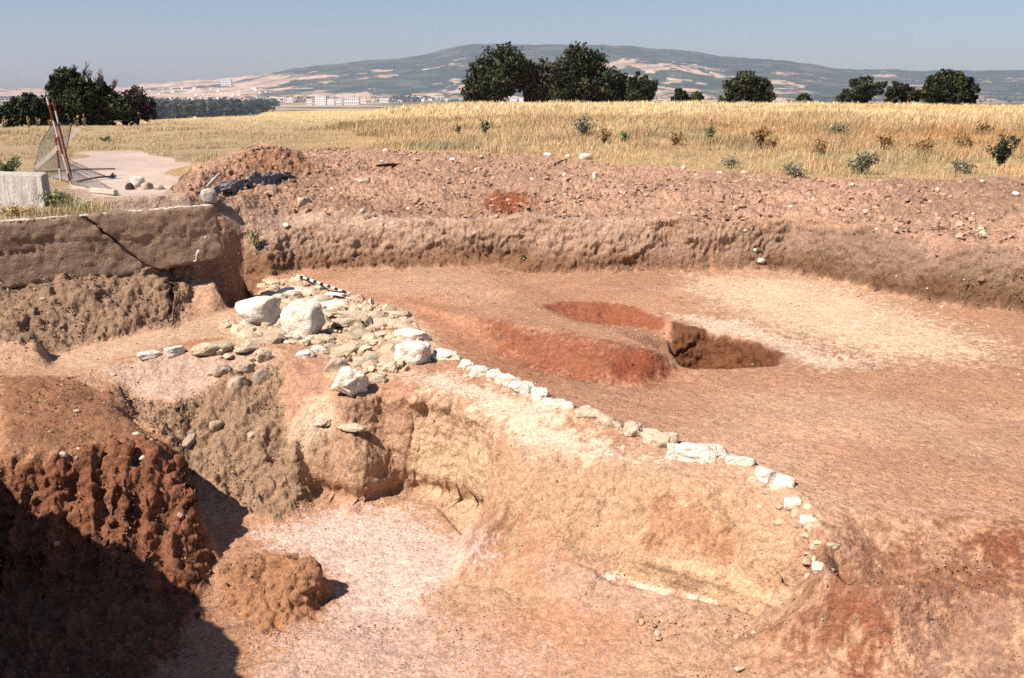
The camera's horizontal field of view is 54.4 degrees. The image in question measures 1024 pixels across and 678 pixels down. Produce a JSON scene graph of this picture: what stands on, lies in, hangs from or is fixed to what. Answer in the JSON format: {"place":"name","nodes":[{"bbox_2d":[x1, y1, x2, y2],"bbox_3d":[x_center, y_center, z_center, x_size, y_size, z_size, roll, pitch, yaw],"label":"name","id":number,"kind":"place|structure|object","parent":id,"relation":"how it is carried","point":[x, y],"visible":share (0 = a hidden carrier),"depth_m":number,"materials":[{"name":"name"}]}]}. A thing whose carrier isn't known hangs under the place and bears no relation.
{"place":"outdoors","nodes":[
{"label":"outdoors","id":0,"kind":"place"},
{"bbox_2d":[51,150,192,196],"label":"track","id":1,"kind":"structure","parent":0,"point":[127,165],"depth_m":20.53,"materials":[{"name":"soil"}]},
{"bbox_2d":[52,99,72,178],"bbox_3d":[-8.293,-3.645,18.380,0.316,1.545,0.032,6,15,21],"label":"striped pole","id":2,"kind":"object","parent":1,"relation":"on","point":[62,138],"visible":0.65,"depth_m":18.36,"materials":[{"name":"metal"}]},
{"bbox_2d":[89,187,117,194],"bbox_3d":[-6.518,-2.361,15.881,0.687,0.070,0.070,10,17,36],"label":"plank","id":3,"kind":"object","parent":1,"relation":"on","point":[104,191],"visible":1,"depth_m":15.81,"materials":[{"name":"grey wood"}]},
{"bbox_2d":[130,176,144,187],"bbox_3d":[-6.291,-2.625,16.738,0.236,0.220,0.189,-11,17,-36],"label":"rubble block","id":4,"kind":"object","parent":1,"relation":"on","point":[138,181],"depth_m":16.66,"materials":[{"name":"white stone"}]},
{"bbox_2d":[0,216,1023,677],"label":"excavated ground","id":5,"kind":"structure","parent":0,"point":[450,466],"depth_m":8.98,"materials":[{"name":"soil"}]},
{"bbox_2d":[0,204,222,287],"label":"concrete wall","id":6,"kind":"structure","parent":5,"relation":"on","point":[32,249],"depth_m":13.45,"materials":[{"name":"brown stone"}]},
{"bbox_2d":[137,350,162,359],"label":"stone","id":7,"kind":"object","parent":5,"relation":"on","point":[147,355],"visible":0.99,"depth_m":11.06,"materials":[{"name":"white stone"}]},
{"bbox_2d":[163,345,184,357],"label":"stone","id":8,"kind":"object","parent":5,"relation":"on","point":[173,351],"visible":1,"depth_m":11.16,"materials":[{"name":"white stone"}]},
{"bbox_2d":[182,433,196,448],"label":"stone","id":9,"kind":"object","parent":5,"relation":"on","point":[188,441],"visible":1,"depth_m":10.15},
{"bbox_2d":[190,340,232,355],"bbox_3d":[-3.413,0.106,11.341,0.284,0.140,0.473,13,19,42],"label":"stone","id":10,"kind":"object","parent":5,"relation":"on","point":[207,348],"visible":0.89,"depth_m":11.24,"materials":[{"name":"stone"}]},
{"bbox_2d":[209,420,223,432],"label":"stone","id":11,"kind":"object","parent":5,"relation":"on","point":[215,425],"visible":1,"depth_m":10.29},
{"bbox_2d":[213,364,230,376],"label":"stone","id":12,"kind":"object","parent":5,"relation":"on","point":[220,370],"visible":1,"depth_m":10.85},
{"bbox_2d":[219,318,236,328],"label":"stone","id":13,"kind":"object","parent":5,"relation":"on","point":[226,323],"visible":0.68,"depth_m":12.77,"materials":[{"name":"stone"}]},
{"bbox_2d":[227,375,248,387],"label":"stone","id":14,"kind":"object","parent":5,"relation":"on","point":[238,380],"visible":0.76,"depth_m":10.70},
{"bbox_2d":[234,362,255,373],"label":"stone","id":15,"kind":"object","parent":5,"relation":"on","point":[243,368],"visible":1,"depth_m":10.92,"materials":[{"name":"stone"}]},
{"bbox_2d":[233,342,261,352],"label":"stone","id":16,"kind":"object","parent":5,"relation":"on","point":[245,347],"visible":0.98,"depth_m":11.31,"materials":[{"name":"stone"}]},
{"bbox_2d":[247,225,263,247],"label":"weed","id":17,"kind":"object","parent":5,"relation":"on","point":[254,237],"visible":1,"depth_m":16.38,"materials":[{"name":"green plant"}]},
{"bbox_2d":[252,368,272,384],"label":"stone","id":18,"kind":"object","parent":5,"relation":"on","point":[261,375],"visible":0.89,"depth_m":10.77,"materials":[{"name":"stone"}]},
{"bbox_2d":[256,349,275,362],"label":"stone","id":19,"kind":"object","parent":5,"relation":"on","point":[263,355],"visible":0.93,"depth_m":11.06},
{"bbox_2d":[275,286,310,295],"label":"stone","id":20,"kind":"object","parent":5,"relation":"on","point":[289,291],"visible":0.6,"depth_m":14.72,"materials":[{"name":"white stone"}]},
{"bbox_2d":[280,301,325,338],"bbox_3d":[-2.555,-0.203,12.141,0.496,0.470,0.471,4,14,16],"label":"stone","id":21,"kind":"object","parent":5,"relation":"on","point":[304,319],"visible":0.81,"depth_m":11.96,"materials":[{"name":"white stone"}]},
{"bbox_2d":[295,349,315,357],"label":"stone","id":22,"kind":"object","parent":5,"relation":"on","point":[307,353],"visible":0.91,"depth_m":11.14,"materials":[{"name":"white stone"}]},
{"bbox_2d":[311,345,325,352],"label":"stone","id":23,"kind":"object","parent":5,"relation":"on","point":[317,348],"visible":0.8,"depth_m":11.31,"materials":[{"name":"white stone"}]},
{"bbox_2d":[293,298,348,309],"bbox_3d":[-2.708,-0.476,13.985,0.839,0.100,0.629,1,14,3],"label":"stone","id":24,"kind":"object","parent":5,"relation":"on","point":[329,304],"visible":0.38,"depth_m":13.99,"materials":[{"name":"white stone"}]},
{"bbox_2d":[311,413,331,425],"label":"stone","id":25,"kind":"object","parent":5,"relation":"on","point":[324,419],"visible":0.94,"depth_m":10.20,"materials":[{"name":"stone"}]},
{"bbox_2d":[323,356,348,371],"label":"stone","id":26,"kind":"object","parent":5,"relation":"on","point":[335,363],"visible":0.72,"depth_m":10.76,"materials":[{"name":"stone"}]},
{"bbox_2d":[332,318,361,327],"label":"stone","id":27,"kind":"object","parent":5,"relation":"on","point":[344,322],"visible":0.9,"depth_m":12.43,"materials":[{"name":"stone"}]},
{"bbox_2d":[331,366,369,396],"bbox_3d":[-1.656,0.443,10.267,0.395,0.340,0.330,-12,18,-39],"label":"stone","id":28,"kind":"object","parent":5,"relation":"on","point":[351,381],"visible":0.99,"depth_m":10.15,"materials":[{"name":"white stone"}]},
{"bbox_2d":[332,310,368,317],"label":"stone","id":29,"kind":"object","parent":5,"relation":"on","point":[355,314],"visible":0.5,"depth_m":13.13,"materials":[{"name":"stone"}]},
{"bbox_2d":[337,423,366,431],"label":"stone","id":30,"kind":"object","parent":5,"relation":"on","point":[352,427],"visible":1,"depth_m":10.01,"materials":[{"name":"stone"}]},
{"bbox_2d":[352,354,378,367],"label":"stone","id":31,"kind":"object","parent":5,"relation":"on","point":[359,361],"visible":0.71,"depth_m":10.91,"materials":[{"name":"stone"}]},
{"bbox_2d":[369,373,386,383],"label":"stone","id":32,"kind":"object","parent":5,"relation":"on","point":[377,378],"visible":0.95,"depth_m":10.44,"materials":[{"name":"stone"}]},
{"bbox_2d":[373,318,409,325],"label":"stone","id":33,"kind":"object","parent":5,"relation":"on","point":[389,321],"visible":0.62,"depth_m":12.65,"materials":[{"name":"stone"}]},
{"bbox_2d":[393,328,430,340],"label":"stone","id":34,"kind":"object","parent":5,"relation":"on","point":[406,334],"visible":0.66,"depth_m":11.82,"materials":[{"name":"white stone"}]},
{"bbox_2d":[458,359,474,369],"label":"stone","id":35,"kind":"object","parent":5,"relation":"on","point":[464,364],"visible":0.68,"depth_m":10.60,"materials":[{"name":"white stone"}]},
{"bbox_2d":[469,365,489,377],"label":"stone","id":36,"kind":"object","parent":5,"relation":"on","point":[476,371],"visible":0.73,"depth_m":10.39,"materials":[{"name":"white stone"}]},
{"bbox_2d":[486,369,500,380],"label":"stone","id":37,"kind":"object","parent":5,"relation":"on","point":[491,374],"visible":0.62,"depth_m":10.24,"materials":[{"name":"white stone"}]},
{"bbox_2d":[494,373,518,386],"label":"stone","id":38,"kind":"object","parent":5,"relation":"on","point":[505,379],"visible":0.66,"depth_m":10.12,"materials":[{"name":"white stone"}]},
{"bbox_2d":[188,274,839,584],"bbox_3d":[-1.717,0.410,10.870,3.260,0.545,11.613,-8,16,-30],"label":"rubble","id":39,"kind":"object","parent":5,"relation":"on","point":[358,330],"visible":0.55,"depth_m":11.82,"materials":[{"name":"stone"}]},
{"bbox_2d":[235,296,281,324],"bbox_3d":[-3.268,-0.354,12.916,0.614,0.420,0.460,-7,15,-25],"label":"stone","id":40,"kind":"object","parent":39,"relation":"on","point":[256,310],"visible":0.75,"depth_m":12.76,"materials":[{"name":"white stone"}]},
{"bbox_2d":[296,274,350,294],"bbox_3d":[-2.846,-0.824,14.966,0.038,0.071,1.659,-11,17,-37],"label":"ranging rod","id":41,"kind":"object","parent":39,"relation":"on","point":[323,284],"visible":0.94,"depth_m":14.95,"materials":[{"name":"white paint"}]},
{"bbox_2d":[394,340,430,364],"bbox_3d":[-1.102,0.172,11.009,0.404,0.290,0.323,3,14,14],"label":"stone","id":42,"kind":"object","parent":39,"relation":"on","point":[412,352],"visible":0.85,"depth_m":10.88,"materials":[{"name":"white stone"}]},
{"bbox_2d":[433,348,460,359],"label":"stone","id":43,"kind":"object","parent":39,"relation":"on","point":[445,354],"visible":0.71,"depth_m":11.01,"materials":[{"name":"white stone"}]},
{"bbox_2d":[755,465,777,483],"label":"stone","id":44,"kind":"object","parent":39,"relation":"on","point":[764,474],"visible":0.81,"depth_m":7.70,"materials":[{"name":"white stone"}]},
{"bbox_2d":[508,380,534,394],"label":"stone","id":45,"kind":"object","parent":5,"relation":"on","point":[520,387],"visible":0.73,"depth_m":9.85,"materials":[{"name":"white stone"}]},
{"bbox_2d":[529,387,549,400],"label":"stone","id":46,"kind":"object","parent":5,"relation":"on","point":[538,393],"visible":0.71,"depth_m":9.64,"materials":[{"name":"white stone"}]},
{"bbox_2d":[540,397,574,412],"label":"stone","id":47,"kind":"object","parent":5,"relation":"on","point":[548,404],"visible":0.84,"depth_m":9.33,"materials":[{"name":"white stone"}]},
{"bbox_2d":[573,405,602,418],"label":"stone","id":48,"kind":"object","parent":5,"relation":"on","point":[586,411],"visible":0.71,"depth_m":9.09,"materials":[{"name":"stone"}]},
{"bbox_2d":[172,142,1023,269],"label":"spoil bank","id":49,"kind":"structure","parent":5,"relation":"on","point":[238,212],"depth_m":18.08,"materials":[{"name":"soil"}]},
{"bbox_2d":[200,188,216,202],"bbox_3d":[-4.958,-2.341,16.280,0.269,0.240,0.215,-7,16,-27],"label":"rubble block","id":50,"kind":"object","parent":49,"relation":"on","point":[209,195],"depth_m":16.20,"materials":[{"name":"stone"}]},
{"bbox_2d":[213,170,291,193],"bbox_3d":[-4.649,-2.876,18.044,0.362,0.348,2.811,5,15,19],"label":"plastic sheet","id":51,"kind":"object","parent":49,"relation":"on","point":[256,177],"visible":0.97,"depth_m":17.84,"materials":[{"name":"plastic"}]},
{"bbox_2d":[297,196,309,205],"bbox_3d":[-3.665,-2.399,17.482,0.186,0.200,0.266,11,17,37],"label":"mortar lump","id":52,"kind":"object","parent":49,"relation":"on","point":[301,201],"visible":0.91,"depth_m":17.40,"materials":[{"name":"stone"}]},
{"bbox_2d":[187,144,1023,242],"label":"earth clods","id":53,"kind":"object","parent":49,"relation":"on","point":[413,200],"visible":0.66,"depth_m":18.51,"materials":[{"name":"soil"}]},
{"bbox_2d":[779,158,818,177],"bbox_3d":[5.551,-3.345,19.527,0.463,0.400,0.810,-8,16,-29],"label":"weed","id":54,"kind":"object","parent":49,"relation":"on","point":[791,169],"visible":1,"depth_m":19.48,"materials":[{"name":"green plant"}]},
{"bbox_2d":[594,414,622,429],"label":"stone","id":55,"kind":"object","parent":5,"relation":"on","point":[605,421],"visible":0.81,"depth_m":8.83,"materials":[{"name":"stone"}]},
{"bbox_2d":[623,420,641,436],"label":"stone","id":56,"kind":"object","parent":5,"relation":"on","point":[631,428],"visible":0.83,"depth_m":8.65,"materials":[{"name":"stone"}]},
{"bbox_2d":[639,427,660,443],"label":"stone","id":57,"kind":"object","parent":5,"relation":"on","point":[646,435],"visible":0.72,"depth_m":8.53,"materials":[{"name":"stone"}]},
{"bbox_2d":[652,432,678,447],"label":"stone","id":58,"kind":"object","parent":5,"relation":"on","point":[662,440],"visible":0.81,"depth_m":8.42,"materials":[{"name":"stone"}]},
{"bbox_2d":[665,443,678,459],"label":"stone","id":59,"kind":"object","parent":5,"relation":"on","point":[671,454],"visible":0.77,"depth_m":8.20,"materials":[{"name":"white stone"}]},
{"bbox_2d":[674,442,730,463],"bbox_3d":[1.553,0.958,8.184,0.520,0.220,0.260,7,15,25],"label":"stone","id":60,"kind":"object","parent":5,"relation":"on","point":[696,453],"visible":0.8,"depth_m":8.11,"materials":[{"name":"white stone"}]},
{"bbox_2d":[725,455,756,465],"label":"stone","id":61,"kind":"object","parent":5,"relation":"on","point":[741,460],"visible":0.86,"depth_m":7.93,"materials":[{"name":"white stone"}]},
{"bbox_2d":[769,473,795,489],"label":"stone","id":62,"kind":"object","parent":5,"relation":"on","point":[780,480],"visible":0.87,"depth_m":7.53,"materials":[{"name":"white stone"}]},
{"bbox_2d":[784,496,801,510],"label":"stone","id":63,"kind":"object","parent":5,"relation":"on","point":[789,502],"visible":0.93,"depth_m":7.30,"materials":[{"name":"white stone"}]},
{"bbox_2d":[799,514,816,522],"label":"stone","id":64,"kind":"object","parent":5,"relation":"on","point":[805,518],"visible":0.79,"depth_m":7.01,"materials":[{"name":"white stone"}]},
{"bbox_2d":[812,561,823,574],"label":"stone","id":65,"kind":"object","parent":5,"relation":"on","point":[817,567],"visible":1,"depth_m":6.52,"materials":[{"name":"white stone"}]},
{"bbox_2d":[0,44,1023,100],"bbox_3d":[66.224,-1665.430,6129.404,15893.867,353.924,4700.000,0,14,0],"label":"hills","id":66,"kind":"structure","parent":0,"point":[431,75],"depth_m":5436.85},
{"bbox_2d":[0,99,1023,219],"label":"meadow","id":67,"kind":"structure","parent":0,"point":[170,197],"depth_m":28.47,"materials":[{"name":"plant"}]},
{"bbox_2d":[0,155,21,171],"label":"weed","id":68,"kind":"object","parent":67,"relation":"on","point":[10,167],"visible":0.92,"depth_m":19.56,"materials":[{"name":"green plant"}]},
{"bbox_2d":[0,203,36,216],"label":"weed","id":69,"kind":"object","parent":67,"relation":"on","point":[11,209],"visible":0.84,"depth_m":13.87,"materials":[{"name":"yellow plant"}]},
{"bbox_2d":[0,171,49,206],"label":"concrete block","id":70,"kind":"object","parent":67,"relation":"on","point":[18,188],"depth_m":14.71,"materials":[{"name":"concrete"}]},
{"bbox_2d":[0,92,54,126],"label":"bush","id":71,"kind":"object","parent":67,"relation":"on","point":[16,111],"visible":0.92,"depth_m":50.33,"materials":[{"name":"green plant"}]},
{"bbox_2d":[31,189,71,206],"bbox_3d":[-6.763,-2.073,14.671,0.541,0.296,0.346,0,14,0],"label":"weed","id":72,"kind":"object","parent":67,"relation":"on","point":[59,198],"visible":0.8,"depth_m":14.62,"materials":[{"name":"green plant"}]},
{"bbox_2d":[34,126,81,169],"bbox_3d":[-9.238,-3.890,20.262,1.030,0.883,0.030,-1,14,-6],"label":"plank","id":73,"kind":"object","parent":67,"relation":"on","point":[48,156],"visible":0.95,"depth_m":20.26,"materials":[{"name":"grey wood"}]},
{"bbox_2d":[46,98,71,183],"bbox_3d":[-7.905,-3.412,17.398,0.377,1.569,0.036,4,15,18],"label":"striped pole","id":74,"kind":"object","parent":67,"relation":"on","point":[58,139],"visible":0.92,"depth_m":17.38,"materials":[{"name":"metal"}]},
{"bbox_2d":[33,122,111,188],"bbox_3d":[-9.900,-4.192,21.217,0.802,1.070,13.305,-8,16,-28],"label":"net","id":75,"kind":"object","parent":74,"relation":"attached to","point":[44,137],"visible":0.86,"depth_m":19.15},
{"bbox_2d":[41,61,135,125],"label":"tree","id":76,"kind":"object","parent":67,"relation":"on","point":[72,92],"visible":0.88,"depth_m":51.14,"materials":[{"name":"green plant"}]},
{"bbox_2d":[120,85,157,124],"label":"bush","id":77,"kind":"object","parent":67,"relation":"on","point":[137,99],"visible":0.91,"depth_m":52.27,"materials":[{"name":"brown plant"}]},
{"bbox_2d":[458,41,531,102],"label":"tree","id":78,"kind":"object","parent":67,"relation":"on","point":[495,80],"visible":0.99,"depth_m":109.48,"materials":[{"name":"green plant"}]},
{"bbox_2d":[514,57,564,102],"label":"tree","id":79,"kind":"object","parent":67,"relation":"on","point":[538,83],"visible":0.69,"depth_m":111.75,"materials":[{"name":"green plant"}]},
{"bbox_2d":[570,109,599,134],"bbox_3d":[2.095,-6.296,29.042,0.772,0.803,1.014,-3,14,-13],"label":"weed","id":80,"kind":"object","parent":67,"relation":"on","point":[580,125],"visible":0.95,"depth_m":28.91,"materials":[{"name":"green plant"}]},
{"bbox_2d":[549,40,621,102],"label":"tree","id":81,"kind":"object","parent":67,"relation":"on","point":[594,74],"visible":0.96,"depth_m":108.41,"materials":[{"name":"green plant"}]},
{"bbox_2d":[599,124,612,142],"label":"weed","id":82,"kind":"object","parent":67,"relation":"on","point":[603,135],"visible":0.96,"depth_m":26.39,"materials":[{"name":"brown plant"}]},
{"bbox_2d":[598,72,636,102],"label":"tree","id":83,"kind":"object","parent":67,"relation":"on","point":[620,91],"visible":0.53,"depth_m":110.28,"materials":[{"name":"green plant"}]},
{"bbox_2d":[624,71,658,101],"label":"tree","id":84,"kind":"object","parent":67,"relation":"on","point":[644,87],"visible":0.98,"depth_m":107.77,"materials":[{"name":"green plant"}]},
{"bbox_2d":[669,131,686,144],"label":"weed","id":85,"kind":"object","parent":67,"relation":"on","point":[675,139],"visible":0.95,"depth_m":25.83,"materials":[{"name":"brown plant"}]},
{"bbox_2d":[670,88,688,101],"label":"bush","id":86,"kind":"object","parent":67,"relation":"on","point":[680,94],"visible":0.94,"depth_m":114.31,"materials":[{"name":"green plant"}]},
{"bbox_2d":[688,91,704,101],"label":"bush","id":87,"kind":"object","parent":67,"relation":"on","point":[696,95],"visible":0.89,"depth_m":114.24,"materials":[{"name":"green plant"}]},
{"bbox_2d":[704,119,715,142],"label":"weed","id":88,"kind":"object","parent":67,"relation":"on","point":[710,131],"visible":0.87,"depth_m":26.11,"materials":[{"name":"green plant"}]},
{"bbox_2d":[719,153,741,168],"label":"weed","id":89,"kind":"object","parent":67,"relation":"on","point":[733,161],"visible":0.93,"depth_m":21.17,"materials":[{"name":"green plant"}]},
{"bbox_2d":[718,70,776,102],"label":"tree","id":90,"kind":"object","parent":67,"relation":"on","point":[748,85],"visible":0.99,"depth_m":104.10,"materials":[{"name":"green plant"}]},
{"bbox_2d":[751,125,771,147],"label":"weed","id":91,"kind":"object","parent":67,"relation":"on","point":[760,133],"visible":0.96,"depth_m":24.93,"materials":[{"name":"brown plant"}]},
{"bbox_2d":[796,93,812,102],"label":"bush","id":92,"kind":"object","parent":67,"relation":"on","point":[806,96],"visible":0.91,"depth_m":108.67,"materials":[{"name":"green plant"}]},
{"bbox_2d":[810,139,828,154],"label":"weed","id":93,"kind":"object","parent":67,"relation":"on","point":[822,147],"visible":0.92,"depth_m":23.11,"materials":[{"name":"brown plant"}]},
{"bbox_2d":[827,120,850,134],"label":"weed","id":94,"kind":"object","parent":67,"relation":"on","point":[838,126],"visible":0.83,"depth_m":28.49,"materials":[{"name":"green plant"}]},
{"bbox_2d":[834,75,887,103],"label":"tree","id":95,"kind":"object","parent":67,"relation":"on","point":[864,89],"visible":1,"depth_m":100.46,"materials":[{"name":"green plant"}]},
{"bbox_2d":[844,148,883,173],"bbox_3d":[6.981,-3.522,19.737,0.679,0.558,0.618,0,14,0],"label":"weed","id":96,"kind":"object","parent":67,"relation":"on","point":[864,161],"visible":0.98,"depth_m":19.64,"materials":[{"name":"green plant"}]},
{"bbox_2d":[877,132,894,149],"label":"weed","id":97,"kind":"object","parent":67,"relation":"on","point":[887,141],"visible":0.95,"depth_m":24.65,"materials":[{"name":"brown plant"}]},
{"bbox_2d":[883,80,921,103],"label":"tree","id":98,"kind":"object","parent":67,"relation":"on","point":[898,91],"visible":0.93,"depth_m":102.60,"materials":[{"name":"green plant"}]},
{"bbox_2d":[909,137,937,154],"bbox_3d":[9.545,-4.462,23.162,0.522,0.514,0.637,-4,14,-15],"label":"weed","id":99,"kind":"object","parent":67,"relation":"on","point":[923,144],"visible":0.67,"depth_m":23.04,"materials":[{"name":"brown plant"}]},
{"bbox_2d":[920,68,980,105],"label":"tree","id":100,"kind":"object","parent":67,"relation":"on","point":[949,86],"visible":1,"depth_m":94.17,"materials":[{"name":"green plant"}]},
{"bbox_2d":[948,156,977,173],"bbox_3d":[9.027,-3.478,19.921,0.623,0.366,0.564,0,14,0],"label":"weed","id":101,"kind":"object","parent":67,"relation":"on","point":[963,165],"visible":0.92,"depth_m":19.87,"materials":[{"name":"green plant"}]},
{"bbox_2d":[952,133,980,149],"bbox_3d":[11.335,-4.942,24.898,0.645,0.458,0.590,0,14,0],"label":"weed","id":102,"kind":"object","parent":67,"relation":"on","point":[968,140],"visible":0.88,"depth_m":24.85,"materials":[{"name":"brown plant"}]},
{"bbox_2d":[984,128,1016,165],"bbox_3d":[10.272,-3.990,20.878,0.699,0.842,0.408,0,14,0],"label":"weed","id":103,"kind":"object","parent":67,"relation":"on","point":[1003,151],"visible":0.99,"depth_m":20.86,"materials":[{"name":"green plant"}]},
{"bbox_2d":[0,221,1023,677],"bbox_3d":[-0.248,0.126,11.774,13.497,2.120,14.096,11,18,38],"label":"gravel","id":104,"kind":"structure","parent":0,"point":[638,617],"depth_m":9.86,"materials":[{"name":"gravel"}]},
{"bbox_2d":[0,101,1023,127],"bbox_3d":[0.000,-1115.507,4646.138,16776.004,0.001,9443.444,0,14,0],"label":"distant plain","id":105,"kind":"structure","parent":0,"point":[284,106],"depth_m":2662.15,"materials":[{"name":"soil"}]},
{"bbox_2d":[315,96,326,104],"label":"building","id":106,"kind":"structure","parent":105,"relation":"on","point":[320,100],"depth_m":2732.63,"materials":[{"name":"white concrete"}]},
{"bbox_2d":[344,97,359,104],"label":"building","id":107,"kind":"structure","parent":105,"relation":"on","point":[351,100],"depth_m":2838.39,"materials":[{"name":"white concrete"}]},
{"bbox_2d":[0,94,1015,119],"bbox_3d":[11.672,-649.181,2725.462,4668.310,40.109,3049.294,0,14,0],"label":"wood","id":108,"kind":"object","parent":105,"relation":"on","point":[177,108],"visible":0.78,"depth_m":1538.46,"materials":[{"name":"green plant"}]},
{"bbox_2d":[0,0,1023,88],"label":"sky","id":109,"kind":"structure","parent":0,"point":[134,42],"materials":[{"name":"blue"}]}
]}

